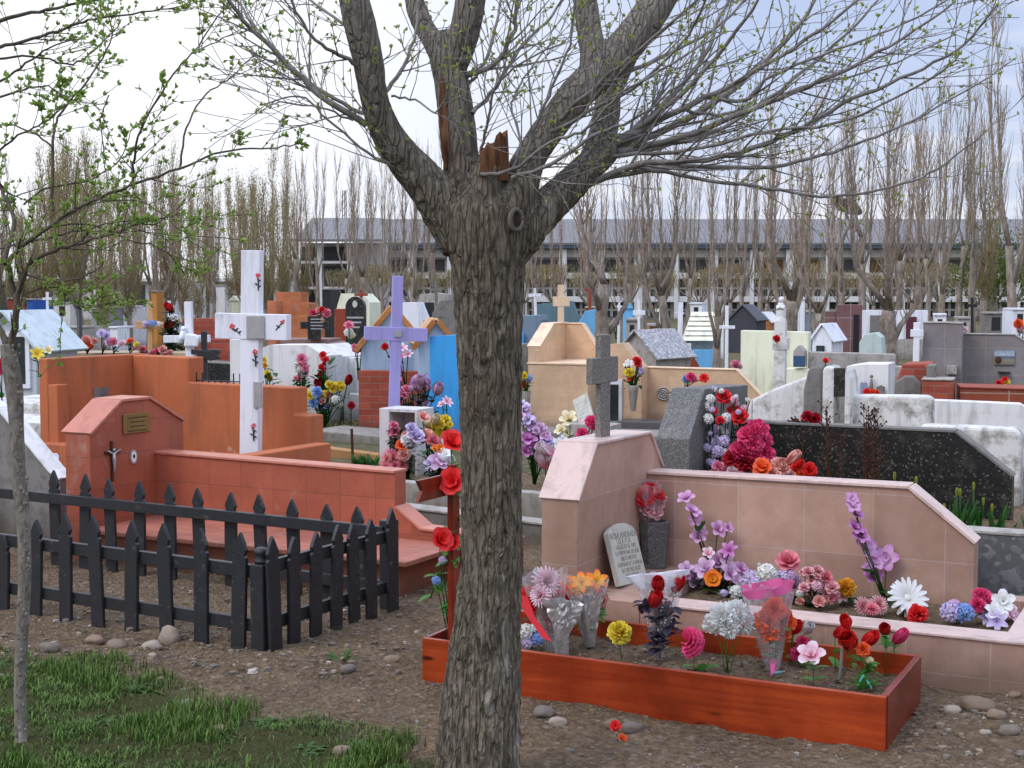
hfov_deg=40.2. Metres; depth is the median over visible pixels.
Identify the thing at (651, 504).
wrapped bouquet
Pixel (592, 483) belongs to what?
pink tiled grave
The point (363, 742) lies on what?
weed
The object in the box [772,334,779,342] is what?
artificial flower
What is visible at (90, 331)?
tomb
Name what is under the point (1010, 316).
tomb
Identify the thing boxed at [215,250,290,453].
painted cross
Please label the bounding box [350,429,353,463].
iron stake
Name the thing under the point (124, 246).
poplar
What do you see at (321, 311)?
bouquet
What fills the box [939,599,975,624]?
bouquet
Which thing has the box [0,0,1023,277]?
sky
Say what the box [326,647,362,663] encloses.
dandelion plant
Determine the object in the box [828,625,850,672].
artificial flower
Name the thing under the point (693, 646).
artificial flower
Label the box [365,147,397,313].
poplar
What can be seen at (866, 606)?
bouquet
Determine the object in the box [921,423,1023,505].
old white wall
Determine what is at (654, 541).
granite vase
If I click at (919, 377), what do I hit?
brick oven tomb
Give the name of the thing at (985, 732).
stone
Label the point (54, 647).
stone
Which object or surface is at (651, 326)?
tomb
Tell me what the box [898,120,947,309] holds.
poplar
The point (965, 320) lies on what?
tomb
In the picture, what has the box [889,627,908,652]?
artificial flower
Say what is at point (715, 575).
bouquet
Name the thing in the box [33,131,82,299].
poplar
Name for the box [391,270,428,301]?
clipped tree
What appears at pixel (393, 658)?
stone
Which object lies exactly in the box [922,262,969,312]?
clipped tree
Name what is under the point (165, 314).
poplar
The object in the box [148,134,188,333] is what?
poplar
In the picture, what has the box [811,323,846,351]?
white tower house
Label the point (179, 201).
poplar
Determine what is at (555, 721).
stone
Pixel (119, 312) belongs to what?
tomb
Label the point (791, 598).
bouquet
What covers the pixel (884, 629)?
artificial flower
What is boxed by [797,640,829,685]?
artificial flower
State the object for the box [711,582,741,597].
bouquet
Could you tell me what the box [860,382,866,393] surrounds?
framed photo
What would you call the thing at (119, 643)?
stone
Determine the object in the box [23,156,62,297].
poplar
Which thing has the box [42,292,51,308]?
grave cross
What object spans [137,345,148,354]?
bouquet
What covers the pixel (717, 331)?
poplar
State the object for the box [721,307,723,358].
grave cross
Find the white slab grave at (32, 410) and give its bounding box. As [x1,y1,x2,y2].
[0,394,40,437]
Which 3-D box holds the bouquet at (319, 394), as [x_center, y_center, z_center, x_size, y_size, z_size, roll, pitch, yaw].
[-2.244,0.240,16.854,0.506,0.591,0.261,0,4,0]
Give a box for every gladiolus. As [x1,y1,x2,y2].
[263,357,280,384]
[677,490,733,587]
[845,492,898,603]
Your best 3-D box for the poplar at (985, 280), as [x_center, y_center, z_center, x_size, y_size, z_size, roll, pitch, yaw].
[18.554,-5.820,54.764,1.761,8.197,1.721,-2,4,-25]
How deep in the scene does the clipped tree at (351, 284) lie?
87.99 m
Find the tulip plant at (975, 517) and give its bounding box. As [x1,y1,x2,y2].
[893,472,1023,527]
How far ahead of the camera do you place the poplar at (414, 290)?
57.76 m
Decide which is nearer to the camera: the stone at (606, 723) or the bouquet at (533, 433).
the stone at (606, 723)
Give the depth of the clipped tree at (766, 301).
89.12 m
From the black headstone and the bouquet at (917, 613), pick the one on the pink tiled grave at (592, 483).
the bouquet at (917, 613)
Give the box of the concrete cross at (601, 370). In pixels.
[586,334,617,436]
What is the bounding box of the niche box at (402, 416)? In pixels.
[379,406,433,475]
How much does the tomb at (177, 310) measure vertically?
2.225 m
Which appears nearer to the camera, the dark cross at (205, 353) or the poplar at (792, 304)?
the dark cross at (205, 353)
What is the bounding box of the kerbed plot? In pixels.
[406,472,546,517]
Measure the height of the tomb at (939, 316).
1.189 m
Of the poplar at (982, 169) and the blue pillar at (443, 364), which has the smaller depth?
the blue pillar at (443, 364)
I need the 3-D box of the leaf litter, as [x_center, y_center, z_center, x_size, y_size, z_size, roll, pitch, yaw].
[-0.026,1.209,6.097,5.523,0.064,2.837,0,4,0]
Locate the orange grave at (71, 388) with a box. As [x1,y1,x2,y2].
[39,353,330,467]
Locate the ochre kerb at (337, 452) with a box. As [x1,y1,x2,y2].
[331,446,379,459]
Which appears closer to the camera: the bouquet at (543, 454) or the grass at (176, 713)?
the grass at (176, 713)
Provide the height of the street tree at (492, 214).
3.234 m
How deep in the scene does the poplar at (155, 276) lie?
46.41 m
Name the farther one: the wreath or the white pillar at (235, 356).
the wreath
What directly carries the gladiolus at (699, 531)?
on the pink tiled grave at (592, 483)
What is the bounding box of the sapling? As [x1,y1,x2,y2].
[0,0,309,742]
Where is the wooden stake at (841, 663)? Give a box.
[838,646,843,678]
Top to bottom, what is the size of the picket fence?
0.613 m
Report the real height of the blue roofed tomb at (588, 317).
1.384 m
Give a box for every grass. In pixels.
[0,644,434,767]
[325,418,358,427]
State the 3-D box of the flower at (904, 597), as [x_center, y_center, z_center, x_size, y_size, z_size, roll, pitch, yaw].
[1.794,0.974,6.341,0.197,0.188,0.149,0,4,0]
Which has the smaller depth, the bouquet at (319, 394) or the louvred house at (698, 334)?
the bouquet at (319, 394)
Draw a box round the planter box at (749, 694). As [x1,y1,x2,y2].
[422,610,920,751]
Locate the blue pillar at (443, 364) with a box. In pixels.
[426,334,460,433]
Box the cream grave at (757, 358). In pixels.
[740,330,810,393]
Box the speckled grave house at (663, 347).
[622,328,697,366]
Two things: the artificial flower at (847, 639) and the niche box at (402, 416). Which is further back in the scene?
the niche box at (402, 416)
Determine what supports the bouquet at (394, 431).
in the niche box at (402, 416)
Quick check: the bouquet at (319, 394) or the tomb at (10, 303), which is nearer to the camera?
the bouquet at (319, 394)
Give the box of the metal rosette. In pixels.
[657,387,670,400]
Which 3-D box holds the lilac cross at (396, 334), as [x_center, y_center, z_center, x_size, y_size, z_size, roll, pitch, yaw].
[-1.079,-0.205,13.013,0.589,1.594,0.094,-1,4,-12]
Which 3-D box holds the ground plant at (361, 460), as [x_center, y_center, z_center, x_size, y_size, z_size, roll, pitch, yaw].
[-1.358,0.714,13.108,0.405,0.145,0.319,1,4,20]
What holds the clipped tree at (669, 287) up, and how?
on the ground at (414, 693)
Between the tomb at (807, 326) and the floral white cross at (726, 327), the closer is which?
the floral white cross at (726, 327)
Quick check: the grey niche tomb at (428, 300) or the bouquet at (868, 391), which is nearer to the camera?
the bouquet at (868, 391)
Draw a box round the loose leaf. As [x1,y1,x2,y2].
[683,664,719,669]
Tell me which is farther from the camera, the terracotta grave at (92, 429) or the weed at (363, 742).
the terracotta grave at (92, 429)
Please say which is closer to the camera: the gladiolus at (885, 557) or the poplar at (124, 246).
the gladiolus at (885, 557)
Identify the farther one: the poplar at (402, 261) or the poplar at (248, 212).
the poplar at (248, 212)
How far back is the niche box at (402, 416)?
12.63 m
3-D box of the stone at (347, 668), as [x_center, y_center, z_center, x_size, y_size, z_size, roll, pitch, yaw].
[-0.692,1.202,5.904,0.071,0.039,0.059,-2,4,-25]
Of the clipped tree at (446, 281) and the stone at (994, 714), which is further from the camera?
the clipped tree at (446, 281)
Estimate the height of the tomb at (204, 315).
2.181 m
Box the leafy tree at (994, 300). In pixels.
[923,207,1023,323]
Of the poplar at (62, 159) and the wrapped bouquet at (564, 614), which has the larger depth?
the poplar at (62, 159)
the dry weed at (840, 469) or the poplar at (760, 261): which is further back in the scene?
the poplar at (760, 261)
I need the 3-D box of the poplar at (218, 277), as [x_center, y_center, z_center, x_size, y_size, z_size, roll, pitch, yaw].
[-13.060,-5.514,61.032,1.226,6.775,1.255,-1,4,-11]
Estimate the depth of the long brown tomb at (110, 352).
17.98 m
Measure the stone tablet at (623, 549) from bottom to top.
0.304 m
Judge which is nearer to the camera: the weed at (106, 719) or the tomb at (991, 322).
the weed at (106, 719)
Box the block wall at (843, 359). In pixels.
[809,351,901,422]
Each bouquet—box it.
[0,358,3,400]
[28,345,52,376]
[81,335,98,353]
[96,329,111,353]
[108,337,126,354]
[125,338,138,353]
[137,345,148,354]
[142,320,161,327]
[149,345,173,354]
[291,353,314,409]
[307,380,345,427]
[310,306,331,317]
[313,351,341,411]
[344,321,355,344]
[351,343,360,379]
[376,422,425,479]
[380,342,412,385]
[385,421,407,452]
[400,373,443,413]
[416,410,441,475]
[422,413,454,469]
[423,444,454,476]
[437,395,453,414]
[521,400,554,483]
[521,565,577,651]
[534,434,569,478]
[543,597,583,654]
[553,410,576,437]
[567,569,610,647]
[576,415,594,436]
[610,319,619,338]
[625,570,689,659]
[636,482,667,522]
[678,552,749,589]
[681,372,708,386]
[702,541,737,589]
[702,569,721,592]
[710,460,752,472]
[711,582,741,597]
[722,419,775,472]
[729,585,747,599]
[730,360,742,368]
[740,578,796,674]
[742,550,801,599]
[752,449,817,476]
[771,590,818,604]
[795,564,840,607]
[800,410,821,422]
[837,577,857,605]
[837,593,851,604]
[852,595,888,617]
[862,388,879,393]
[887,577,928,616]
[906,603,928,622]
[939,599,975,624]
[969,587,1018,629]
[995,376,1010,384]
[1013,318,1023,338]
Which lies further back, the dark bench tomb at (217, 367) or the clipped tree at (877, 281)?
the clipped tree at (877, 281)
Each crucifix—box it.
[104,441,120,481]
[553,285,569,321]
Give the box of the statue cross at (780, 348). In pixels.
[772,297,789,388]
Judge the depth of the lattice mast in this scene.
124.13 m
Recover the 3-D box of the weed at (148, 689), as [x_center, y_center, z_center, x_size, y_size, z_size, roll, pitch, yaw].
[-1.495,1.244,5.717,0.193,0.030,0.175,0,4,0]
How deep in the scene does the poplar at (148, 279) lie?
56.72 m
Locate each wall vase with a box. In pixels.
[522,372,532,431]
[623,356,644,410]
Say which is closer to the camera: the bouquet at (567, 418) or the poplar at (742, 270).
the bouquet at (567, 418)
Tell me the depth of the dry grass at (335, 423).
17.45 m
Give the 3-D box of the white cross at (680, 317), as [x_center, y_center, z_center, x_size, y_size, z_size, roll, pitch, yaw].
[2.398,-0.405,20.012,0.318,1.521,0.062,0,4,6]
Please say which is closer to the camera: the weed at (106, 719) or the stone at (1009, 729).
the stone at (1009, 729)
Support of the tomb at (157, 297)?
on the ground at (414, 693)
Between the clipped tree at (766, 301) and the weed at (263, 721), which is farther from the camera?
the clipped tree at (766, 301)
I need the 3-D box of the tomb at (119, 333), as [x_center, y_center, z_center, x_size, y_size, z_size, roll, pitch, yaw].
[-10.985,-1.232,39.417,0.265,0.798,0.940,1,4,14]
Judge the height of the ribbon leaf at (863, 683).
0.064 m
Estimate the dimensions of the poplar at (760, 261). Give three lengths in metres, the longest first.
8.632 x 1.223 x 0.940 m
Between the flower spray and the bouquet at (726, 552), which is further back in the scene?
the flower spray
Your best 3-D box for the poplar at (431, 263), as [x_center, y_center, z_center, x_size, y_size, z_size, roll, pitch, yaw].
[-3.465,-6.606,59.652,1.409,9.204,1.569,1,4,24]
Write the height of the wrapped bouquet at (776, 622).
0.384 m
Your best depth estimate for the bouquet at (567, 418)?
12.55 m
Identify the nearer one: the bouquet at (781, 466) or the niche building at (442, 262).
the bouquet at (781, 466)
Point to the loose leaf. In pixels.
(701, 667)
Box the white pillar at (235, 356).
[230,339,240,382]
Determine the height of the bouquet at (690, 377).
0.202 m
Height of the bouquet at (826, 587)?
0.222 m
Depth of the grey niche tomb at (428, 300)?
32.89 m
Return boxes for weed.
[74,715,115,724]
[123,680,164,694]
[250,716,293,726]
[291,741,332,755]
[348,738,383,753]
[787,416,807,422]
[797,428,811,462]
[817,400,838,477]
[833,429,850,477]
[858,402,886,479]
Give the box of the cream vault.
[334,294,380,340]
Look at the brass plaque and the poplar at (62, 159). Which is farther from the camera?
the poplar at (62, 159)
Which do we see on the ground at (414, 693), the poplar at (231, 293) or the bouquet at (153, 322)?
the poplar at (231, 293)
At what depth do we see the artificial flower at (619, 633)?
5.75 m
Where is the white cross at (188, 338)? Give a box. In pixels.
[163,302,210,355]
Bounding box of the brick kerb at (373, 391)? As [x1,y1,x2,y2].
[359,370,423,427]
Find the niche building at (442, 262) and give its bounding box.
[354,219,1023,318]
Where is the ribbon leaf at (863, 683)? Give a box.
[846,675,880,689]
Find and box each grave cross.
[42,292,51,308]
[354,290,367,298]
[430,282,442,307]
[528,288,541,314]
[585,282,591,309]
[615,301,621,342]
[633,299,644,329]
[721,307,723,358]
[967,298,976,332]
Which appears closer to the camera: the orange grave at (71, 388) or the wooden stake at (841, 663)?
the wooden stake at (841, 663)
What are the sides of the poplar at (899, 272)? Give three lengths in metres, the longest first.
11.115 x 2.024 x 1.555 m
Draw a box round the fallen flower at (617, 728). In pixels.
[610,720,626,740]
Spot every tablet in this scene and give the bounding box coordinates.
[562,393,620,437]
[603,523,645,586]
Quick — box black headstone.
[345,296,365,344]
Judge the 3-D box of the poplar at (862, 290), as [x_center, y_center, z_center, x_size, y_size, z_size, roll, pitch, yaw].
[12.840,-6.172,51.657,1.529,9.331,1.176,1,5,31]
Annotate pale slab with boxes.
[323,425,379,443]
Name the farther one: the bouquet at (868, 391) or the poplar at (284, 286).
the poplar at (284, 286)
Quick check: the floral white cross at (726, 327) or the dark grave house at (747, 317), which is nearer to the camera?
the floral white cross at (726, 327)
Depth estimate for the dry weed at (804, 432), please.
7.51 m
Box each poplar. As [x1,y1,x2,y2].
[0,148,10,269]
[0,192,9,306]
[3,210,17,304]
[10,202,41,309]
[14,202,40,297]
[14,206,27,265]
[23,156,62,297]
[32,160,61,296]
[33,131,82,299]
[46,125,101,325]
[48,137,90,301]
[54,121,91,298]
[77,169,106,305]
[83,157,115,349]
[96,167,117,300]
[101,167,125,310]
[107,174,145,345]
[118,167,149,304]
[120,183,141,297]
[130,159,162,301]
[146,187,177,333]
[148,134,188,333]
[152,162,179,330]
[166,177,197,343]
[168,180,193,293]
[183,161,219,317]
[187,183,214,317]
[198,184,223,317]
[201,202,223,317]
[220,199,243,306]
[221,165,254,280]
[221,165,269,301]
[240,179,259,248]
[245,177,279,313]
[248,169,280,297]
[264,138,297,291]
[265,181,295,293]
[280,191,303,281]
[281,138,309,291]
[292,192,314,298]
[300,133,327,306]
[331,142,364,293]
[348,147,378,293]
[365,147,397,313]
[385,170,419,293]
[397,138,428,301]
[422,123,442,292]
[518,143,544,314]
[548,218,566,296]
[564,129,648,336]
[574,169,610,305]
[610,157,640,306]
[627,96,687,328]
[630,156,656,328]
[679,151,703,330]
[698,107,743,367]
[732,138,761,305]
[750,143,777,311]
[754,80,828,330]
[781,121,842,335]
[788,149,809,299]
[823,113,856,322]
[838,79,941,365]
[840,99,881,309]
[882,86,926,309]
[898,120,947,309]
[907,65,957,320]
[930,68,974,312]
[954,101,982,315]
[960,52,999,332]
[960,137,1003,332]
[976,71,1011,311]
[981,0,1023,307]
[1015,44,1023,151]
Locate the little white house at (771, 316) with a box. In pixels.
[762,312,775,330]
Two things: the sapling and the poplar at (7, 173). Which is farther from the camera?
the poplar at (7, 173)
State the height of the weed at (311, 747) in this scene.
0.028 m
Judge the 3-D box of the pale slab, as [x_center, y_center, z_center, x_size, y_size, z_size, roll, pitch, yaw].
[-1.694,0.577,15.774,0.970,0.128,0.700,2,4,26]
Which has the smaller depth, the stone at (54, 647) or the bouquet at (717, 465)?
the stone at (54, 647)
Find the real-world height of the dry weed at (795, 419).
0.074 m
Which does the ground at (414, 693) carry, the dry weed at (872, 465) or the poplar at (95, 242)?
the poplar at (95, 242)
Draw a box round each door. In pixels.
[4,332,30,388]
[610,379,621,422]
[816,346,823,351]
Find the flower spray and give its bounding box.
[703,386,750,470]
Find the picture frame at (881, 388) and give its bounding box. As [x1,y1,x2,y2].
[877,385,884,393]
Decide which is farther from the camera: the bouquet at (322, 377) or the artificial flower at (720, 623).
the bouquet at (322, 377)
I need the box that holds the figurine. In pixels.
[869,375,872,389]
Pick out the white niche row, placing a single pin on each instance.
(870, 321)
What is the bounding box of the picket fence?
[0,470,398,651]
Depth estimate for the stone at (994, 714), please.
5.28 m
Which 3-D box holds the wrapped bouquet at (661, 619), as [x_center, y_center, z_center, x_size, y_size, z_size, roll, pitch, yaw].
[0.621,0.954,5.795,0.242,0.396,0.231,-3,5,-43]
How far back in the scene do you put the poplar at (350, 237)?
51.79 m
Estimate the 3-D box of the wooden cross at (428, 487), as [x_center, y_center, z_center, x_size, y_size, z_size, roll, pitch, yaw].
[-0.254,0.744,5.908,0.046,0.820,0.520,2,4,27]
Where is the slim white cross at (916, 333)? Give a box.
[910,322,923,360]
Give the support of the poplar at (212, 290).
on the ground at (414, 693)
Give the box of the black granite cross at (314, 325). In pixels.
[300,316,328,338]
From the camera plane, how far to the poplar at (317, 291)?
59.48 m
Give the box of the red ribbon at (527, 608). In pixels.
[522,596,550,640]
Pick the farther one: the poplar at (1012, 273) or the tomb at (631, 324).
the poplar at (1012, 273)
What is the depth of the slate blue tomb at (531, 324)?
23.93 m
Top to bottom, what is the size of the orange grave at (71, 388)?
1.153 m
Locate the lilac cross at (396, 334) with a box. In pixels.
[364,276,427,406]
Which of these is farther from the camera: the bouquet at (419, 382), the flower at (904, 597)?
the bouquet at (419, 382)
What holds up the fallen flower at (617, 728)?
on the ground at (414, 693)
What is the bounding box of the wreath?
[159,302,184,350]
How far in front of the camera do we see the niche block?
92.41 m
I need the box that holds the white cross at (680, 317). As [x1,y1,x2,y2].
[678,302,690,347]
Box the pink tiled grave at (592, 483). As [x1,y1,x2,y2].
[539,430,1023,696]
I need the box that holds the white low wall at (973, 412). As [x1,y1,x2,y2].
[935,399,1023,471]
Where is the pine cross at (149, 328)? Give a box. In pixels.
[136,302,164,349]
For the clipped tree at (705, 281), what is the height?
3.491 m
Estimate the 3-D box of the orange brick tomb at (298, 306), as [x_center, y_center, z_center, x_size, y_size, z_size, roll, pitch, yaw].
[-3.723,-0.762,24.576,1.102,1.705,1.700,1,4,8]
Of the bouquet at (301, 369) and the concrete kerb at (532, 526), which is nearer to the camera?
the concrete kerb at (532, 526)
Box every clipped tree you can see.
[324,269,369,293]
[357,264,405,300]
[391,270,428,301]
[420,270,453,299]
[522,264,546,314]
[534,263,579,302]
[568,271,604,305]
[605,264,643,299]
[641,270,681,300]
[671,269,716,301]
[701,263,752,315]
[747,268,790,311]
[776,263,826,322]
[823,270,858,302]
[849,272,883,309]
[893,262,936,309]
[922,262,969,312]
[951,272,980,320]
[999,266,1023,301]
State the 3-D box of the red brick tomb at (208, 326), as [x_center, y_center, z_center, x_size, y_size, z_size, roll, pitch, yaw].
[-4.141,-0.244,19.342,0.940,1.322,0.800,1,4,10]
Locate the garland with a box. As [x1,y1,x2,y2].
[418,429,461,628]
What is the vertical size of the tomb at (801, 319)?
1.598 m
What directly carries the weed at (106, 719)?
on the ground at (414, 693)
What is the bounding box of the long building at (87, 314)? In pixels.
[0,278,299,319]
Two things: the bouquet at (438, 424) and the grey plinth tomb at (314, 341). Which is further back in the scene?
the grey plinth tomb at (314, 341)
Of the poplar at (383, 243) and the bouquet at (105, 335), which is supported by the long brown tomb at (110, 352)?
the bouquet at (105, 335)
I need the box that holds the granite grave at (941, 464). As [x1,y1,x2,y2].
[656,384,1023,595]
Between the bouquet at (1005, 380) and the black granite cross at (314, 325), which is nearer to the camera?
the bouquet at (1005, 380)
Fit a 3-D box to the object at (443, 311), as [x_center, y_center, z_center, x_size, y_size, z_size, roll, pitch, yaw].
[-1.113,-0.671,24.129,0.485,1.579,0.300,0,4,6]
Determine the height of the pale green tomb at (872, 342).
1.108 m
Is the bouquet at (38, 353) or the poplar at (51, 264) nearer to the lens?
the bouquet at (38, 353)
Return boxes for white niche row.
[862,310,927,359]
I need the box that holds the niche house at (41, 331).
[0,309,87,397]
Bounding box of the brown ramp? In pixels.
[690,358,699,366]
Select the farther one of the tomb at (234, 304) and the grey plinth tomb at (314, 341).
the tomb at (234, 304)
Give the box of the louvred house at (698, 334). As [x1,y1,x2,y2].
[682,312,714,367]
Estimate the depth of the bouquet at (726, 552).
6.89 m
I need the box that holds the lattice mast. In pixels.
[342,190,346,242]
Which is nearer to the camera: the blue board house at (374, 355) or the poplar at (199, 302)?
the blue board house at (374, 355)
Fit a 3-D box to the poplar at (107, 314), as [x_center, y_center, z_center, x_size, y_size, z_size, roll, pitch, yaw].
[-9.863,-2.924,33.544,0.691,4.978,0.687,-3,4,-37]
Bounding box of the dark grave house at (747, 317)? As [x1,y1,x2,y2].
[728,304,768,352]
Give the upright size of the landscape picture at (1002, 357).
0.169 m
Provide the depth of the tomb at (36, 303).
42.08 m
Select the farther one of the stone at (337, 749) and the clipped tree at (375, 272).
the clipped tree at (375, 272)
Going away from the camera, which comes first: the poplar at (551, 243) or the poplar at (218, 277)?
the poplar at (218, 277)
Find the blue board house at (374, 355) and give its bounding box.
[353,305,413,370]
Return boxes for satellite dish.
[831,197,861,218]
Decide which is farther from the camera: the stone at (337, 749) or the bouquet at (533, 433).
the bouquet at (533, 433)
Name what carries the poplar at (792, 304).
on the ground at (414, 693)
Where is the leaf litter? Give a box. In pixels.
[0,595,995,767]
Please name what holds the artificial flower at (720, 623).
in the planter box at (749, 694)
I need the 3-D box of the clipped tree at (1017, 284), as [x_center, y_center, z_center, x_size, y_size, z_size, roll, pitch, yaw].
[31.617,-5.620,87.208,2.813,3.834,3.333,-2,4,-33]
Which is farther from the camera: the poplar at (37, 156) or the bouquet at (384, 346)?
the poplar at (37, 156)
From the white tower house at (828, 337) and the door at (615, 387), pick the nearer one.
the door at (615, 387)
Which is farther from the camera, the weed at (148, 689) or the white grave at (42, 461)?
the white grave at (42, 461)
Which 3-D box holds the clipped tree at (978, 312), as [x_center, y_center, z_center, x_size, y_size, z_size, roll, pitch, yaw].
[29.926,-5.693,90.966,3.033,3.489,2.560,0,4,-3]
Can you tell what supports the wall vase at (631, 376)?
attached to the beige grave at (559, 353)
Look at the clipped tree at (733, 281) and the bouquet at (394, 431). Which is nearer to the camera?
the bouquet at (394, 431)
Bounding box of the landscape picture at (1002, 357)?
[994,350,1014,364]
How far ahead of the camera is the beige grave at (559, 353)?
16.57 m
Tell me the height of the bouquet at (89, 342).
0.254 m
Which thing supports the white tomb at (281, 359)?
on the ground at (414, 693)
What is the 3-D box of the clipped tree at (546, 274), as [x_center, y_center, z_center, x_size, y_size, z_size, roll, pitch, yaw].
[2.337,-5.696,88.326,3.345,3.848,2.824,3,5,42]
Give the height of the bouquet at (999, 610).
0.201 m
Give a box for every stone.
[39,642,60,652]
[84,634,104,644]
[106,638,126,648]
[141,640,161,649]
[158,625,180,644]
[333,745,350,754]
[340,664,355,673]
[383,655,399,662]
[533,705,554,717]
[548,716,566,726]
[603,718,621,728]
[621,721,642,733]
[944,705,961,714]
[960,695,995,711]
[979,729,991,734]
[986,708,1006,719]
[998,724,1021,735]
[1007,691,1021,697]
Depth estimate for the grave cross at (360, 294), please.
25.92 m
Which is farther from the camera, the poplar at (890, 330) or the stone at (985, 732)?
the poplar at (890, 330)
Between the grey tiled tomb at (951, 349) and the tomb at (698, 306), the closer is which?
the grey tiled tomb at (951, 349)
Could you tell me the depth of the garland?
5.83 m
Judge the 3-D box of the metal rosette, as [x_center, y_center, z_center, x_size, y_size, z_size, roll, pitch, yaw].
[1.815,0.115,16.741,0.170,0.170,0.018,1,4,20]
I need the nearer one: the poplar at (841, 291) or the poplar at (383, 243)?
the poplar at (383, 243)
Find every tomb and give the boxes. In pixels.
[7,298,25,309]
[26,298,52,309]
[53,302,76,325]
[69,326,96,338]
[77,350,197,356]
[90,307,122,349]
[109,326,133,349]
[124,305,146,345]
[151,290,164,347]
[168,282,183,332]
[183,318,229,360]
[187,283,205,317]
[208,360,229,382]
[215,285,230,312]
[228,296,240,312]
[263,343,360,422]
[267,292,324,345]
[280,338,345,343]
[322,288,340,337]
[402,302,429,327]
[419,293,452,317]
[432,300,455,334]
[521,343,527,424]
[522,315,547,342]
[537,301,579,322]
[579,309,594,335]
[623,302,632,340]
[625,318,641,336]
[647,323,660,328]
[690,302,707,314]
[747,364,934,426]
[798,298,804,330]
[806,310,813,350]
[824,305,861,352]
[859,332,885,352]
[894,361,955,399]
[923,321,1023,399]
[933,313,946,320]
[953,316,970,332]
[956,383,1023,404]
[981,312,1001,332]
[1002,308,1023,336]
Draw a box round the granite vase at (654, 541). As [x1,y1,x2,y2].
[640,519,669,568]
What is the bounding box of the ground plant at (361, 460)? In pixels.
[350,452,379,465]
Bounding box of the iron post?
[76,303,82,351]
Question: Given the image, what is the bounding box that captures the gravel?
[0,544,1023,767]
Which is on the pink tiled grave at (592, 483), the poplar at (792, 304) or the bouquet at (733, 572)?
the bouquet at (733, 572)
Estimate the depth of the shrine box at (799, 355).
16.80 m
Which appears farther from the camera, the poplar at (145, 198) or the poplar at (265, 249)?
the poplar at (265, 249)
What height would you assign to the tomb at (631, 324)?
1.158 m
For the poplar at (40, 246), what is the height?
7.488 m
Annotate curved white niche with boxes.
[846,362,894,393]
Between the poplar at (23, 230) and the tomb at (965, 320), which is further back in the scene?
the poplar at (23, 230)
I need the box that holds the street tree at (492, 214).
[152,0,1023,767]
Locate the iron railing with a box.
[196,372,239,383]
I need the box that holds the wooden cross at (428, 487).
[415,463,460,639]
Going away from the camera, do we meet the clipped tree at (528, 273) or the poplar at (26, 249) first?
the poplar at (26, 249)
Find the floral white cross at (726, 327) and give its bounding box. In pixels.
[719,306,734,367]
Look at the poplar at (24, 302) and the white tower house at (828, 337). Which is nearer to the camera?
the white tower house at (828, 337)
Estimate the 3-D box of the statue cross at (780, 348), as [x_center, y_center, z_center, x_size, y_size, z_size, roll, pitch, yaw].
[2.881,-0.135,15.017,0.163,1.603,0.140,1,4,20]
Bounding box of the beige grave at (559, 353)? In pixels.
[521,322,762,440]
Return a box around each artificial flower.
[339,374,352,425]
[344,401,355,425]
[520,623,543,650]
[606,620,631,658]
[681,627,704,669]
[702,599,755,673]
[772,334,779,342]
[786,619,802,662]
[790,635,813,666]
[793,620,814,640]
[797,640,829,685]
[823,358,828,365]
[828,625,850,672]
[838,613,879,676]
[847,642,879,682]
[878,622,893,675]
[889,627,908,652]
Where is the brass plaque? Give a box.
[122,412,149,433]
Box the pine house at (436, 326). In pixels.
[410,317,451,375]
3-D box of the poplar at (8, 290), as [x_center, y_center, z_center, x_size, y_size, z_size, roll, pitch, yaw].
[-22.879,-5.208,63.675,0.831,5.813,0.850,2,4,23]
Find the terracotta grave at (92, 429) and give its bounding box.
[61,395,524,596]
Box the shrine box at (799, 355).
[793,345,806,366]
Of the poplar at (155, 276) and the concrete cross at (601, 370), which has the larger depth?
the poplar at (155, 276)
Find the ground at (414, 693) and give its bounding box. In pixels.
[0,319,1023,767]
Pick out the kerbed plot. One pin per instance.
(531, 502)
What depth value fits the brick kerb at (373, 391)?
16.22 m
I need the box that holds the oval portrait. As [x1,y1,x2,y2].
[130,450,136,463]
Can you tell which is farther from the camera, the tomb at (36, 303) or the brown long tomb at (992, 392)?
the tomb at (36, 303)
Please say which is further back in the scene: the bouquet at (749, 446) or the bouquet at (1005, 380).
the bouquet at (1005, 380)
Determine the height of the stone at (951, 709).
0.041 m
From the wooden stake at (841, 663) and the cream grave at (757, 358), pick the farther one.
the cream grave at (757, 358)
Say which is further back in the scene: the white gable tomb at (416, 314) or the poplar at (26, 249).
the poplar at (26, 249)
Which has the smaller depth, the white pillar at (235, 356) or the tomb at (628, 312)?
the white pillar at (235, 356)
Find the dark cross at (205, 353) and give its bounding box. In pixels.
[191,331,220,381]
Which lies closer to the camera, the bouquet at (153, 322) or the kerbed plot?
the kerbed plot
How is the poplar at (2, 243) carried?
on the ground at (414, 693)
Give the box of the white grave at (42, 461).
[0,400,66,538]
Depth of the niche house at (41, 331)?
15.62 m
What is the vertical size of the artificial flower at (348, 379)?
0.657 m
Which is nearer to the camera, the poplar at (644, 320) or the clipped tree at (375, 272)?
the poplar at (644, 320)
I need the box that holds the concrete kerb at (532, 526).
[409,503,541,544]
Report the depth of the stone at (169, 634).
6.47 m
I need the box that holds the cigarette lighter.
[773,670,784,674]
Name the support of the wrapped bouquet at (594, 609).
on the planter box at (749, 694)

